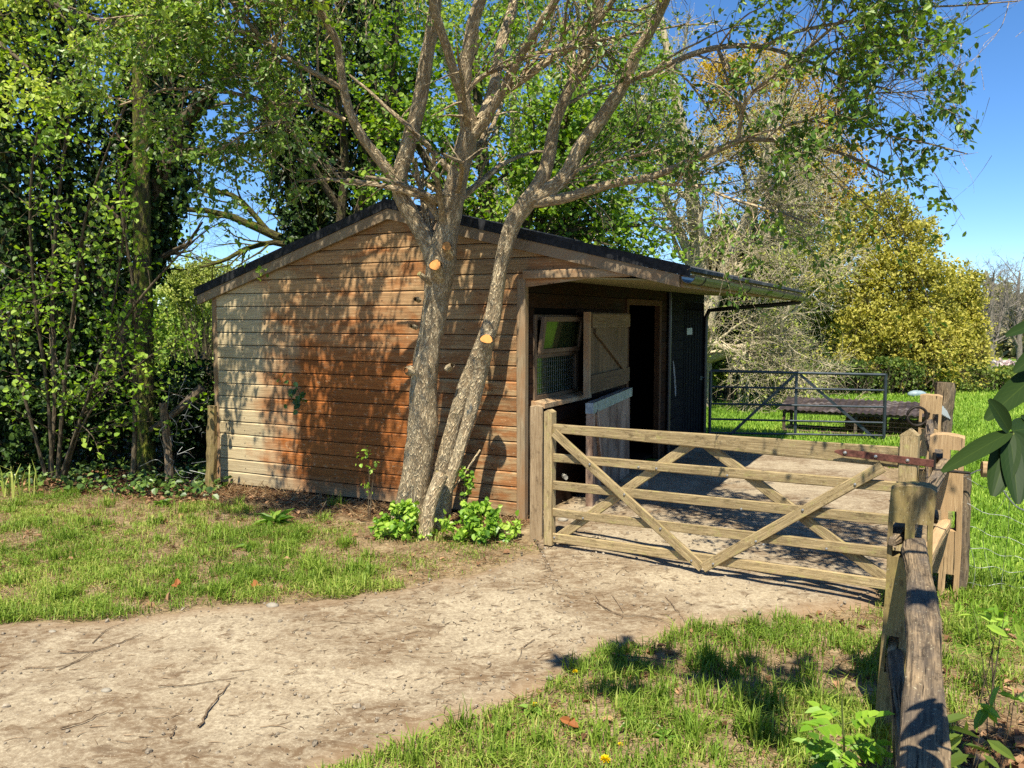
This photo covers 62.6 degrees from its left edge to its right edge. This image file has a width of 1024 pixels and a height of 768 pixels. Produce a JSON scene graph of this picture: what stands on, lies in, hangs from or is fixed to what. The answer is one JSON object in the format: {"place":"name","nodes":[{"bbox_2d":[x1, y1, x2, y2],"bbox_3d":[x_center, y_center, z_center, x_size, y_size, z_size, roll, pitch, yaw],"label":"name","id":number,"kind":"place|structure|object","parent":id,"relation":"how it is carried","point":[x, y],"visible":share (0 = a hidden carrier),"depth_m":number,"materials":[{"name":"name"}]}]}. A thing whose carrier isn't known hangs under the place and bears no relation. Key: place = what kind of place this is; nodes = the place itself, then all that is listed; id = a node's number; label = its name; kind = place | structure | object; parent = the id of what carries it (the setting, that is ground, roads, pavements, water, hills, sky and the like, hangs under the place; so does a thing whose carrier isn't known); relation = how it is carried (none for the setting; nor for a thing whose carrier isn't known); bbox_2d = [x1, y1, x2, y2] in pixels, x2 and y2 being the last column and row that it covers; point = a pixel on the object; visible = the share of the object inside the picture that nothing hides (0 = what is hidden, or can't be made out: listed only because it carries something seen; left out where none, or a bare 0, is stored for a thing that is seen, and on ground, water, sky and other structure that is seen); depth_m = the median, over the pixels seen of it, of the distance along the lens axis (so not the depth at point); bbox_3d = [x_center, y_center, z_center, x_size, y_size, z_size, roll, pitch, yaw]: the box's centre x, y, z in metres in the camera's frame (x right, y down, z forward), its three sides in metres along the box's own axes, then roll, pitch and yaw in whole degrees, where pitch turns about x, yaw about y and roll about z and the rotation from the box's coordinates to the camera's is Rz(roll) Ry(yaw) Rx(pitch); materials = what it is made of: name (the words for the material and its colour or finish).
{"place":"outdoors","nodes":[
{"label":"outdoors","id":0,"kind":"place"},
{"bbox_2d":[0,447,895,767],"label":"track","id":1,"kind":"structure","parent":0,"point":[28,693],"depth_m":4.78,"materials":[{"name":"beige soil"}]},
{"bbox_2d":[25,623,142,669],"bbox_3d":[-2.346,1.472,4.730,0.258,0.016,0.693,1,5,17],"label":"fallen stick","id":2,"kind":"object","parent":1,"relation":"on","point":[94,650],"visible":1,"depth_m":4.65,"materials":[{"name":"brown wood"}]},
{"bbox_2d":[60,710,107,728],"bbox_3d":[-1.952,1.536,3.856,0.029,0.009,0.219,3,6,37],"label":"fallen stick","id":3,"kind":"object","parent":1,"relation":"on","point":[61,727],"visible":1,"depth_m":3.82,"materials":[{"name":"brown wood"}]},
{"bbox_2d":[101,688,111,692],"bbox_3d":[-2.008,1.517,4.166,0.051,0.029,0.034,0,4,0],"label":"flint","id":4,"kind":"object","parent":1,"relation":"on","point":[105,690],"visible":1,"depth_m":4.16,"materials":[{"name":"stone"}]},
{"bbox_2d":[158,677,236,686],"bbox_3d":[-1.584,1.505,4.243,0.379,0.011,0.032,-1,5,-13],"label":"fallen stick","id":5,"kind":"object","parent":1,"relation":"on","point":[194,684],"visible":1,"depth_m":4.22,"materials":[{"name":"brown wood"}]},
{"bbox_2d":[198,682,229,726],"bbox_3d":[-1.422,1.524,4.015,0.028,0.023,0.423,0,4,-1],"label":"fallen stick","id":6,"kind":"object","parent":1,"relation":"on","point":[205,715],"visible":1,"depth_m":3.97,"materials":[{"name":"brown wood"}]},
{"bbox_2d":[266,602,278,607],"bbox_3d":[-1.534,1.420,5.395,0.084,0.044,0.056,0,4,0],"label":"flint","id":7,"kind":"object","parent":1,"relation":"on","point":[271,604],"visible":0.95,"depth_m":5.38,"materials":[{"name":"stone"}]},
{"bbox_2d":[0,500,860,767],"bbox_3d":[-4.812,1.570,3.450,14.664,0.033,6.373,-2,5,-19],"label":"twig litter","id":8,"kind":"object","parent":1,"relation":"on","point":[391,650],"visible":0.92,"depth_m":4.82,"materials":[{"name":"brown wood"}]},
{"bbox_2d":[0,475,880,767],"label":"grit","id":9,"kind":"object","parent":1,"relation":"on","point":[314,743],"visible":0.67,"depth_m":4.83,"materials":[{"name":"stone"}]},
{"bbox_2d":[558,518,567,521],"bbox_3d":[0.463,1.236,7.670,0.097,0.046,0.055,0,4,0],"label":"stone chip","id":10,"kind":"object","parent":1,"relation":"on","point":[563,519],"visible":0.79,"depth_m":7.65,"materials":[{"name":"beige stone"}]},
{"bbox_2d":[594,595,671,622],"bbox_3d":[0.715,1.426,5.304,0.206,0.014,0.662,-3,5,-30],"label":"fallen stick","id":11,"kind":"object","parent":1,"relation":"on","point":[603,606],"visible":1,"depth_m":5.27,"materials":[{"name":"brown wood"}]},
{"bbox_2d":[633,475,647,489],"bbox_3d":[1.366,1.067,9.038,0.189,0.184,0.191,0,4,0],"label":"door stone","id":12,"kind":"object","parent":1,"relation":"on","point":[644,486],"visible":0.23,"depth_m":8.96,"materials":[{"name":"grey stone"}]},
{"bbox_2d":[0,310,1023,767],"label":"ground","id":13,"kind":"structure","parent":0,"point":[524,534],"depth_m":5.25,"materials":[{"name":"brown soil"}]},
{"bbox_2d":[0,455,50,497],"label":"strap leaved plant","id":14,"kind":"object","parent":13,"relation":"on","point":[11,485],"visible":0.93,"depth_m":8.77,"materials":[{"name":"green plant"}]},
{"bbox_2d":[0,375,84,474],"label":"ivy bush","id":15,"kind":"object","parent":13,"relation":"on","point":[15,452],"visible":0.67,"depth_m":9.83,"materials":[{"name":"green plant"}]},
{"bbox_2d":[0,0,116,466],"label":"ivy clad tree","id":16,"kind":"object","parent":13,"relation":"on","point":[10,162],"visible":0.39,"depth_m":10.28,"materials":[{"name":"green plant"}]},
{"bbox_2d":[0,185,153,385],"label":"bramble thicket","id":17,"kind":"object","parent":13,"relation":"on","point":[3,383],"depth_m":11.44,"materials":[{"name":"green plant"}]},
{"bbox_2d":[16,333,170,468],"bbox_3d":[-5.321,0.224,10.581,1.804,1.733,1.518,0,4,0],"label":"ivy bush","id":18,"kind":"object","parent":13,"relation":"on","point":[76,349],"visible":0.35,"depth_m":10.28,"materials":[{"name":"green plant"}]},
{"bbox_2d":[0,438,232,499],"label":"ivy ground cover","id":19,"kind":"object","parent":13,"relation":"on","point":[143,483],"visible":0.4,"depth_m":9.28,"materials":[{"name":"green plant"}]},
{"bbox_2d":[90,165,179,479],"bbox_3d":[-4.027,-0.604,8.985,0.807,3.337,0.953,-3,5,-35],"label":"sapling","id":20,"kind":"object","parent":13,"relation":"on","point":[134,315],"visible":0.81,"depth_m":8.98,"materials":[{"name":"green plant"}]},
{"bbox_2d":[0,0,275,477],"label":"hazel bush","id":21,"kind":"object","parent":13,"relation":"on","point":[52,292],"visible":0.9,"depth_m":8.60,"materials":[{"name":"green plant"}]},
{"bbox_2d":[132,1,155,474],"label":"pole trunk","id":22,"kind":"object","parent":13,"relation":"on","point":[146,449],"visible":0.51,"depth_m":9.96,"materials":[{"name":"brown plant"}]},
{"bbox_2d":[153,498,172,505],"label":"broad weed","id":23,"kind":"object","parent":13,"relation":"on","point":[161,502],"visible":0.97,"depth_m":8.32,"materials":[{"name":"green plant"}]},
{"bbox_2d":[59,248,268,385],"bbox_3d":[-12.807,-2.034,27.144,14.114,4.832,5.700,0,4,0],"label":"field hedge","id":24,"kind":"object","parent":13,"relation":"on","point":[160,308],"visible":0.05,"depth_m":26.59,"materials":[{"name":"green plant"}]},
{"bbox_2d":[114,378,214,470],"bbox_3d":[-4.245,0.491,10.506,1.238,1.155,1.095,0,4,0],"label":"holly bush","id":25,"kind":"object","parent":13,"relation":"on","point":[188,440],"visible":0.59,"depth_m":10.25,"materials":[{"name":"green plant"}]},
{"bbox_2d":[159,402,174,481],"bbox_3d":[-3.807,0.640,9.277,0.142,0.872,0.099,0,4,0],"label":"fence stake","id":26,"kind":"object","parent":13,"relation":"on","point":[166,437],"visible":0.81,"depth_m":9.25,"materials":[{"name":"brown wood"}]},
{"bbox_2d":[0,0,351,140],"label":"field maple","id":27,"kind":"object","parent":13,"relation":"on","point":[16,6],"visible":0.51,"depth_m":7.59,"materials":[{"name":"green plant"}]},
{"bbox_2d":[148,384,205,431],"bbox_3d":[-3.820,0.272,9.608,0.633,0.536,0.103,-1,5,-9],"label":"fallen log","id":28,"kind":"object","parent":13,"relation":"on","point":[196,392],"visible":0.82,"depth_m":9.58,"materials":[{"name":"brown wood"}]},
{"bbox_2d":[155,350,213,462],"bbox_3d":[-4.224,0.318,11.241,1.664,1.529,1.602,0,4,0],"label":"holly bush","id":29,"kind":"object","parent":13,"relation":"on","point":[197,375],"visible":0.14,"depth_m":11.06,"materials":[{"name":"green plant"}]},
{"bbox_2d":[155,257,237,395],"bbox_3d":[-8.723,-1.600,23.863,2.533,4.188,1.757,0,4,0],"label":"hedgerow shrub","id":30,"kind":"object","parent":13,"relation":"on","point":[178,300],"visible":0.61,"depth_m":23.67,"materials":[{"name":"green plant"}]},
{"bbox_2d":[205,406,217,487],"bbox_3d":[-3.249,0.716,9.083,0.152,0.965,0.119,0,4,0],"label":"fence stake","id":31,"kind":"object","parent":13,"relation":"on","point":[211,453],"visible":0.85,"depth_m":9.04,"materials":[{"name":"brown wood"}]},
{"bbox_2d":[141,377,218,485],"bbox_3d":[-3.603,0.541,9.146,0.860,1.271,0.219,1,5,7],"label":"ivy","id":32,"kind":"object","parent":31,"relation":"attached to","point":[176,434],"visible":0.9,"depth_m":9.09,"materials":[{"name":"green plant"}]},
{"bbox_2d":[51,0,380,464],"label":"ivy clad tree","id":33,"kind":"object","parent":13,"relation":"on","point":[165,220],"visible":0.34,"depth_m":10.36,"materials":[{"name":"green plant"}]},
{"bbox_2d":[171,131,285,305],"bbox_3d":[-4.908,-1.916,15.954,5.007,6.538,2.552,-2,5,-27],"label":"bare oak","id":34,"kind":"object","parent":13,"relation":"on","point":[264,229],"visible":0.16,"depth_m":15.61,"materials":[{"name":"brown plant"}]},
{"bbox_2d":[234,543,251,551],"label":"broad weed","id":35,"kind":"object","parent":13,"relation":"on","point":[238,546],"visible":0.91,"depth_m":6.76,"materials":[{"name":"green plant"}]},
{"bbox_2d":[0,485,541,623],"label":"grass","id":36,"kind":"structure","parent":13,"relation":"on","point":[87,606],"depth_m":6.33,"materials":[{"name":"green plant"}]},
{"bbox_2d":[171,578,180,586],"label":"fallen leaf","id":37,"kind":"object","parent":36,"relation":"on","point":[177,582],"visible":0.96,"depth_m":5.74,"materials":[{"name":"orange plant"}]},
{"bbox_2d":[252,580,260,587],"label":"fallen leaf","id":38,"kind":"object","parent":36,"relation":"on","point":[255,582],"visible":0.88,"depth_m":5.71,"materials":[{"name":"orange plant"}]},
{"bbox_2d":[253,508,294,527],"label":"broad weed","id":39,"kind":"object","parent":13,"relation":"on","point":[277,517],"visible":0.99,"depth_m":7.61,"materials":[{"name":"green plant"}]},
{"bbox_2d":[210,0,443,229],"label":"maple tree","id":40,"kind":"object","parent":13,"relation":"on","point":[339,205],"visible":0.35,"depth_m":12.29,"materials":[{"name":"green plant"}]},
{"bbox_2d":[229,0,439,246],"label":"ivy clad tree","id":41,"kind":"object","parent":13,"relation":"on","point":[320,211],"visible":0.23,"depth_m":13.51,"materials":[{"name":"green plant"}]},
{"bbox_2d":[355,449,379,516],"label":"bramble","id":42,"kind":"object","parent":13,"relation":"on","point":[370,472],"visible":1,"depth_m":7.79,"materials":[{"name":"green plant"}]},
{"bbox_2d":[368,498,437,540],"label":"bramble","id":43,"kind":"object","parent":13,"relation":"on","point":[404,511],"visible":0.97,"depth_m":7.09,"materials":[{"name":"green plant"}]},
{"bbox_2d":[457,466,475,527],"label":"bramble","id":44,"kind":"object","parent":13,"relation":"on","point":[462,476],"visible":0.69,"depth_m":7.34,"materials":[{"name":"green plant"}]},
{"bbox_2d":[434,496,522,544],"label":"bramble","id":45,"kind":"object","parent":13,"relation":"on","point":[473,525],"visible":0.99,"depth_m":6.97,"materials":[{"name":"green plant"}]},
{"bbox_2d":[194,199,809,519],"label":"timber stable","id":46,"kind":"structure","parent":13,"relation":"on","point":[587,334],"depth_m":8.51,"materials":[{"name":"wood"}]},
{"bbox_2d":[277,373,306,414],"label":"ivy sprig","id":47,"kind":"object","parent":46,"relation":"attached to","point":[296,400],"visible":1,"depth_m":8.22,"materials":[{"name":"green plant"}]},
{"bbox_2d":[531,315,578,399],"bbox_3d":[0.423,-0.281,8.261,0.058,0.790,1.069,2,5,26],"label":"window","id":48,"kind":"structure","parent":46,"relation":"in","point":[569,354],"depth_m":8.18,"materials":[{"name":"clear glass"}]},
{"bbox_2d":[537,356,574,394],"bbox_3d":[0.435,-0.097,8.269,0.005,0.340,0.960,2,5,26],"label":"window mesh","id":49,"kind":"structure","parent":46,"relation":"in","point":[563,359],"depth_m":8.28,"materials":[{"name":"metal"}]},
{"bbox_2d":[583,312,629,397],"bbox_3d":[1.055,-0.350,9.174,0.059,0.855,1.695,2,5,22],"label":"upper door","id":50,"kind":"structure","parent":46,"relation":"in","point":[605,346],"depth_m":8.98,"materials":[{"name":"brown wood"}]},
{"bbox_2d":[585,387,631,506],"bbox_3d":[1.075,0.625,9.123,0.087,1.028,1.978,2,5,19],"label":"lower door","id":51,"kind":"structure","parent":46,"relation":"in","point":[612,410],"depth_m":8.92,"materials":[{"name":"wood"}]},
{"bbox_2d":[682,310,703,432],"bbox_3d":[2.818,-0.078,13.020,0.053,2.120,1.157,2,5,26],"label":"tack room door","id":52,"kind":"structure","parent":46,"relation":"in","point":[693,330],"depth_m":12.97,"materials":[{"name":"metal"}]},
{"bbox_2d":[0,491,1023,767],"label":"grass tufts","id":53,"kind":"object","parent":13,"relation":"on","point":[746,719],"visible":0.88,"depth_m":4.33,"materials":[{"name":"green plant"}]},
{"bbox_2d":[0,477,1023,767],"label":"dry stalks","id":54,"kind":"object","parent":13,"relation":"on","point":[304,497],"visible":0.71,"depth_m":6.47,"materials":[{"name":"beige plant"}]},
{"bbox_2d":[0,439,1023,767],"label":"dead leaves","id":55,"kind":"object","parent":13,"relation":"on","point":[852,675],"visible":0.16,"depth_m":6.23,"materials":[{"name":"brown plant"}]},
{"bbox_2d":[338,0,701,265],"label":"sycamore tree","id":56,"kind":"object","parent":13,"relation":"on","point":[570,131],"visible":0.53,"depth_m":12.33,"materials":[{"name":"green plant"}]},
{"bbox_2d":[32,0,1023,541],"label":"sallow tree","id":57,"kind":"object","parent":13,"relation":"on","point":[426,488],"visible":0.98,"depth_m":6.32,"materials":[{"name":"green plant"}]},
{"bbox_2d":[518,704,541,720],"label":"broad weed","id":58,"kind":"object","parent":13,"relation":"on","point":[532,711],"visible":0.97,"depth_m":3.94,"materials":[{"name":"green plant"}]},
{"bbox_2d":[347,0,713,244],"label":"lime tree","id":59,"kind":"object","parent":13,"relation":"on","point":[460,4],"visible":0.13,"depth_m":17.74,"materials":[{"name":"green plant"}]},
{"bbox_2d":[530,405,543,541],"bbox_3d":[0.209,0.764,7.011,0.116,1.180,0.103,1,5,7],"label":"gate post","id":60,"kind":"object","parent":13,"relation":"on","point":[536,468],"visible":0.95,"depth_m":6.96,"materials":[{"name":"wood"}]},
{"bbox_2d":[153,265,945,349],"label":"woods","id":61,"kind":"object","parent":13,"relation":"on","point":[173,338],"depth_m":83.81,"materials":[{"name":"green plant"}]},
{"bbox_2d":[599,754,609,762],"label":"dandelion","id":62,"kind":"object","parent":13,"relation":"on","point":[604,757],"visible":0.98,"depth_m":3.46,"materials":[{"name":"yellow plant"}]},
{"bbox_2d":[619,712,659,734],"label":"broad weed","id":63,"kind":"object","parent":13,"relation":"on","point":[624,723],"visible":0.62,"depth_m":3.81,"materials":[{"name":"green plant"}]},
{"bbox_2d":[612,652,670,659],"bbox_3d":[0.701,1.482,4.571,0.317,0.012,0.024,1,5,16],"label":"fallen stick","id":64,"kind":"object","parent":13,"relation":"on","point":[641,657],"visible":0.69,"depth_m":4.57,"materials":[{"name":"brown wood"}]},
{"bbox_2d":[648,727,680,745],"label":"broad weed","id":65,"kind":"object","parent":13,"relation":"on","point":[660,734],"visible":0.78,"depth_m":3.73,"materials":[{"name":"green plant"}]},
{"bbox_2d":[307,573,1023,767],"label":"grass","id":66,"kind":"structure","parent":13,"relation":"on","point":[635,703],"depth_m":4.09,"materials":[{"name":"green plant"}]},
{"bbox_2d":[559,716,578,727],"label":"fallen leaf","id":67,"kind":"object","parent":66,"relation":"on","point":[566,720],"visible":0.96,"depth_m":3.79,"materials":[{"name":"orange plant"}]},
{"bbox_2d":[583,0,882,413],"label":"pale bare tree","id":68,"kind":"object","parent":13,"relation":"on","point":[758,345],"visible":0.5,"depth_m":19.10,"materials":[{"name":"beige plant"}]},
{"bbox_2d":[712,300,765,402],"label":"hawthorn","id":69,"kind":"object","parent":13,"relation":"on","point":[719,364],"visible":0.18,"depth_m":21.55,"materials":[{"name":"green plant"}]},
{"bbox_2d":[691,211,789,402],"bbox_3d":[5.669,-1.930,21.449,2.298,5.037,2.506,4,6,44],"label":"ivy tree","id":70,"kind":"object","parent":13,"relation":"on","point":[724,314],"visible":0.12,"depth_m":21.16,"materials":[{"name":"green plant"}]},
{"bbox_2d":[712,300,807,397],"bbox_3d":[6.508,-1.235,23.904,3.852,3.672,2.539,0,4,0],"label":"green oak","id":71,"kind":"object","parent":13,"relation":"on","point":[772,382],"visible":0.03,"depth_m":23.57,"materials":[{"name":"green plant"}]},
{"bbox_2d":[688,28,873,284],"bbox_3d":[10.739,-6.902,33.465,7.563,13.833,4.418,0,4,0],"label":"amber topped tree","id":72,"kind":"object","parent":13,"relation":"on","point":[707,68],"visible":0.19,"depth_m":32.89,"materials":[{"name":"beige plant"}]},
{"bbox_2d":[708,369,887,441],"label":"metal field gate","id":73,"kind":"structure","parent":13,"relation":"on","point":[795,404],"depth_m":13.45,"materials":[{"name":"metal"}]},
{"bbox_2d":[748,218,869,370],"bbox_3d":[9.843,-2.699,29.593,6.083,6.375,4.281,0,4,0],"label":"green oak","id":74,"kind":"object","parent":13,"relation":"on","point":[829,320],"visible":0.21,"depth_m":28.84,"materials":[{"name":"green plant"}]},
{"bbox_2d":[712,353,941,395],"bbox_3d":[8.964,-0.137,25.450,8.531,1.738,3.105,-1,5,-9],"label":"field hedge","id":75,"kind":"object","parent":13,"relation":"on","point":[868,382],"visible":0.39,"depth_m":25.30,"materials":[{"name":"green plant"}]},
{"bbox_2d":[792,699,893,767],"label":"elder seedling","id":76,"kind":"object","parent":13,"relation":"on","point":[827,752],"visible":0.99,"depth_m":3.05,"materials":[{"name":"green plant"}]},
{"bbox_2d":[779,396,924,438],"bbox_3d":[5.939,0.625,14.451,2.489,0.662,0.900,2,5,28],"label":"picnic table","id":77,"kind":"object","parent":13,"relation":"on","point":[897,410],"visible":0.54,"depth_m":14.41,"materials":[{"name":"brown wood"}]},
{"bbox_2d":[840,416,888,433],"bbox_3d":[6.058,0.711,14.417,0.821,0.531,0.615,2,5,29],"label":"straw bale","id":78,"kind":"object","parent":13,"relation":"on","point":[867,426],"visible":0.49,"depth_m":14.23},
{"bbox_2d":[805,170,1010,392],"bbox_3d":[12.641,-2.864,26.983,6.288,8.171,4.513,0,4,0],"label":"golden oak","id":79,"kind":"object","parent":13,"relation":"on","point":[893,337],"visible":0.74,"depth_m":26.54,"materials":[{"name":"yellow plant"}]},
{"bbox_2d":[907,390,925,396],"bbox_3d":[11.681,0.303,24.291,0.544,0.264,0.251,0,4,0],"label":"cover","id":80,"kind":"object","parent":13,"relation":"on","point":[913,393],"visible":0.56,"depth_m":24.21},
{"bbox_2d":[875,393,964,767],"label":"post and rail fence","id":81,"kind":"object","parent":13,"relation":"on","point":[910,692],"visible":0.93,"depth_m":3.64,"materials":[{"name":"brown wood"}]},
{"bbox_2d":[543,409,970,589],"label":"field gate","id":82,"kind":"structure","parent":81,"relation":"attached to","point":[905,460],"depth_m":5.90,"materials":[{"name":"wood"}]},
{"bbox_2d":[906,406,929,426],"bbox_3d":[3.820,0.303,7.911,0.236,0.202,0.078,0,4,0],"label":"iron ring","id":83,"kind":"object","parent":81,"relation":"hanging from","point":[926,413],"visible":0.94,"depth_m":7.89,"materials":[{"name":"brown metal"}]},
{"bbox_2d":[980,461,987,476],"bbox_3d":[4.077,0.612,5.258,2.063,0.168,0.120,1,5,16],"label":"wooden rail end","id":84,"kind":"object","parent":81,"relation":"attached to","point":[983,468],"visible":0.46,"depth_m":5.50,"materials":[{"name":"brown wood"}]},
{"bbox_2d":[951,469,1023,590],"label":"wire netting","id":85,"kind":"object","parent":81,"relation":"attached to","point":[966,526],"visible":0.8,"depth_m":5.69,"materials":[{"name":"grey metal"}]},
{"bbox_2d":[932,382,955,457],"bbox_3d":[4.502,0.622,8.817,0.245,1.286,0.243,0,4,0],"label":"paddock post","id":86,"kind":"object","parent":13,"relation":"on","point":[946,391],"visible":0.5,"depth_m":8.71,"materials":[{"name":"brown wood"}]},
{"bbox_2d":[935,259,1003,386],"bbox_3d":[16.049,-2.042,29.683,2.335,4.763,2.653,0,4,0],"label":"golden oak","id":87,"kind":"object","parent":13,"relation":"on","point":[972,306],"visible":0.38,"depth_m":29.42,"materials":[{"name":"yellow plant"}]},
{"bbox_2d":[922,363,1016,392],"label":"field hedge","id":88,"kind":"object","parent":13,"relation":"on","point":[990,376],"visible":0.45,"depth_m":26.86,"materials":[{"name":"green plant"}]},
{"bbox_2d":[934,265,1023,358],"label":"woods","id":89,"kind":"object","parent":13,"relation":"on","point":[1009,350],"visible":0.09,"depth_m":68.91,"materials":[{"name":"plant"}]},
{"bbox_2d":[947,713,1015,767],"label":"shade plant","id":90,"kind":"object","parent":13,"relation":"on","point":[958,756],"visible":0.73,"depth_m":2.65,"materials":[{"name":"green plant"}]},
{"bbox_2d":[941,321,1023,503],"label":"rhododendron","id":91,"kind":"object","parent":13,"relation":"on","point":[1004,447],"visible":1,"depth_m":1.35,"materials":[{"name":"green plant"}]},
{"bbox_2d":[948,255,1023,367],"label":"grey bare tree","id":92,"kind":"object","parent":13,"relation":"on","point":[991,311],"visible":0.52,"depth_m":49.76,"materials":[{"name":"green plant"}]},
{"bbox_2d":[959,604,1020,705],"bbox_3d":[2.272,1.299,3.998,0.276,0.490,0.181,-3,5,-34],"label":"shade plant","id":93,"kind":"object","parent":13,"relation":"on","point":[1002,619],"visible":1,"depth_m":4.00,"materials":[{"name":"green plant"}]},
{"bbox_2d":[974,685,1023,767],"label":"shade plant","id":94,"kind":"object","parent":13,"relation":"on","point":[985,713],"visible":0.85,"depth_m":3.09,"materials":[{"name":"green plant"}]},
{"bbox_2d":[981,248,1023,360],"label":"grey bare tree","id":95,"kind":"object","parent":13,"relation":"on","point":[1017,342],"visible":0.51,"depth_m":53.79,"materials":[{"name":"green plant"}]},
{"bbox_2d":[992,358,1016,365],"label":"magnolia bush","id":96,"kind":"object","parent":13,"relation":"on","point":[1008,362],"visible":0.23,"depth_m":43.90,"materials":[{"name":"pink plant"}]},
{"bbox_2d":[2,0,1023,309],"label":"sky","id":97,"kind":"structure","parent":0,"point":[992,207],"materials":[{"name":"blue"}]},
{"bbox_2d":[706,389,1023,636],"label":"field grass","id":98,"kind":"structure","parent":0,"point":[973,424],"depth_m":13.52,"materials":[{"name":"green plant"}]}
]}

